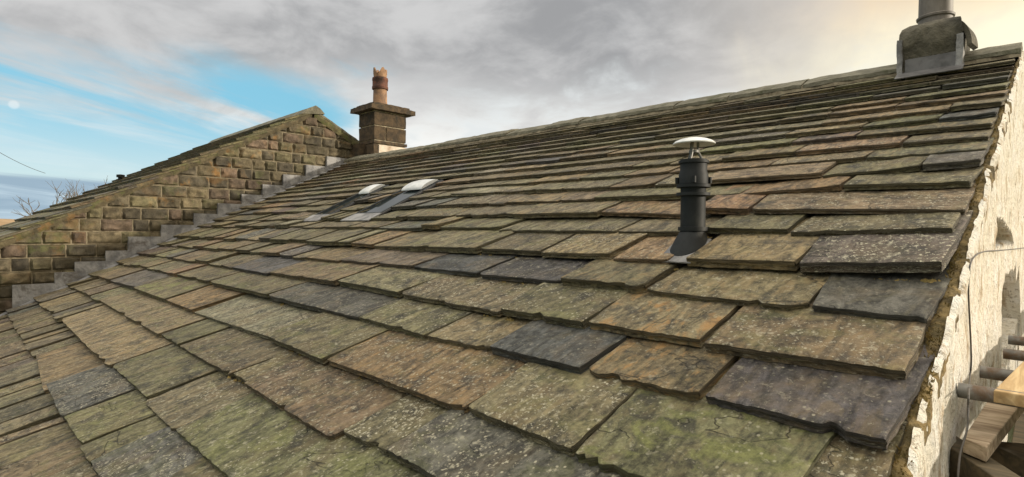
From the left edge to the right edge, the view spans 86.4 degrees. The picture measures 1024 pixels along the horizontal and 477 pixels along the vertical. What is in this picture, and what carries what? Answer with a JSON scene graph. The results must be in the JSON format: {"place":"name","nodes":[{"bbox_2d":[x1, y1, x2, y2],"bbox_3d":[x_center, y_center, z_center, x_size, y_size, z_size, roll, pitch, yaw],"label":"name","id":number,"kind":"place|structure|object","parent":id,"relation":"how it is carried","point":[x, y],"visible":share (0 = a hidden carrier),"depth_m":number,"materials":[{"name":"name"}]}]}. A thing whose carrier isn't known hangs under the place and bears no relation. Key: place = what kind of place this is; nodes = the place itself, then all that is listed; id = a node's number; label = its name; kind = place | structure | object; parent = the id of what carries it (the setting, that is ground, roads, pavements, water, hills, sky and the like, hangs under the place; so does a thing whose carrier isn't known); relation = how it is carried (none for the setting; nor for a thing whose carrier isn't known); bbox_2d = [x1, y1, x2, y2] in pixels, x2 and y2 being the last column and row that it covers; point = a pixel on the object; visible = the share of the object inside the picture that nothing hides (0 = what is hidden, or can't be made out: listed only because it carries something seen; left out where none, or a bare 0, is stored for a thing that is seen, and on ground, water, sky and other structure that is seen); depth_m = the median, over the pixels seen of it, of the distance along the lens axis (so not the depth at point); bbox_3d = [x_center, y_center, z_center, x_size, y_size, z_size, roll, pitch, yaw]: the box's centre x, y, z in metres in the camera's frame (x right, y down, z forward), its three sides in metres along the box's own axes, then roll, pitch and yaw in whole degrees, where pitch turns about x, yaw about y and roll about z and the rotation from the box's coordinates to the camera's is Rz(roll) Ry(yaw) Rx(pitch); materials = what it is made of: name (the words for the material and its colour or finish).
{"place":"outdoors","nodes":[
{"label":"outdoors","id":0,"kind":"place"},
{"bbox_2d":[0,219,14,225],"bbox_3d":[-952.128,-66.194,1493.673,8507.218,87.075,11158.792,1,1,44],"label":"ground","id":1,"kind":"structure","parent":0,"point":[4,221],"depth_m":2780.92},
{"bbox_2d":[0,0,1023,218],"label":"sky","id":2,"kind":"structure","parent":0,"point":[91,91],"materials":[{"name":"grey"}]},
{"label":"ground","id":3,"kind":"structure","parent":0,"visible":0},
{"bbox_2d":[11,182,81,216],"bbox_3d":[-34.594,0.563,42.461,3.895,9.843,7.313,0,1,-12],"label":"bare tree","id":4,"kind":"object","parent":3,"relation":"on","point":[73,195],"visible":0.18,"depth_m":39.72,"materials":[{"name":"brown plant"}]},
{"bbox_2d":[48,181,78,202],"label":"bare tree","id":5,"kind":"object","parent":3,"relation":"on","point":[69,191],"visible":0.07,"depth_m":44.30,"materials":[{"name":"brown plant"}]},
{"bbox_2d":[0,106,359,313],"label":"neighbouring house","id":6,"kind":"structure","parent":3,"relation":"on","point":[41,246],"depth_m":8.40,"materials":[{"name":"stone"}]},
{"bbox_2d":[0,0,1023,476],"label":"stone roofed house","id":7,"kind":"structure","parent":3,"relation":"on","point":[766,280],"depth_m":2.71,"materials":[{"name":"stone"}]},
{"bbox_2d":[303,184,388,221],"bbox_3d":[-1.980,-0.437,6.547,0.414,0.487,0.955,1,1,44],"label":"roof window","id":8,"kind":"structure","parent":7,"relation":"in","point":[365,192],"depth_m":6.57,"materials":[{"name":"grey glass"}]},
{"bbox_2d":[340,179,443,220],"bbox_3d":[-1.266,-0.420,5.846,0.552,0.487,0.955,1,1,44],"label":"roof window","id":9,"kind":"structure","parent":7,"relation":"in","point":[415,188],"depth_m":5.85,"materials":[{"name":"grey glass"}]},
{"bbox_2d":[949,436,1019,476],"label":"timber beam","id":10,"kind":"structure","parent":7,"relation":"attached to","point":[971,466],"depth_m":1.62,"materials":[{"name":"brown wood"}]},
{"bbox_2d":[963,402,1023,461],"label":"scaffold board","id":11,"kind":"object","parent":10,"relation":"on","point":[990,427],"visible":0.64,"depth_m":1.76,"materials":[{"name":"brown wood"}]},
{"bbox_2d":[957,248,1021,476],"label":"cable","id":12,"kind":"object","parent":7,"relation":"attached to","point":[966,431],"visible":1,"depth_m":1.90,"materials":[{"name":"grey rubber"}]},
{"bbox_2d":[958,335,1023,408],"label":"scaffold","id":13,"kind":"object","parent":3,"relation":"on","point":[981,393],"visible":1,"depth_m":2.09,"materials":[{"name":"metal"}]},
{"bbox_2d":[990,442,1023,476],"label":"timber plank","id":14,"kind":"object","parent":13,"relation":"on","point":[1009,455],"depth_m":1.75,"materials":[{"name":"brown wood"}]},
{"bbox_2d":[994,361,1023,407],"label":"scaffold board","id":15,"kind":"object","parent":13,"relation":"on","point":[1013,381],"visible":1,"depth_m":1.68,"materials":[{"name":"brown wood"}]},
{"bbox_2d":[1012,412,1023,442],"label":"platform","id":16,"kind":"structure","parent":13,"relation":"on","point":[1018,434],"depth_m":3.46,"materials":[{"name":"brown wood"}]}
]}

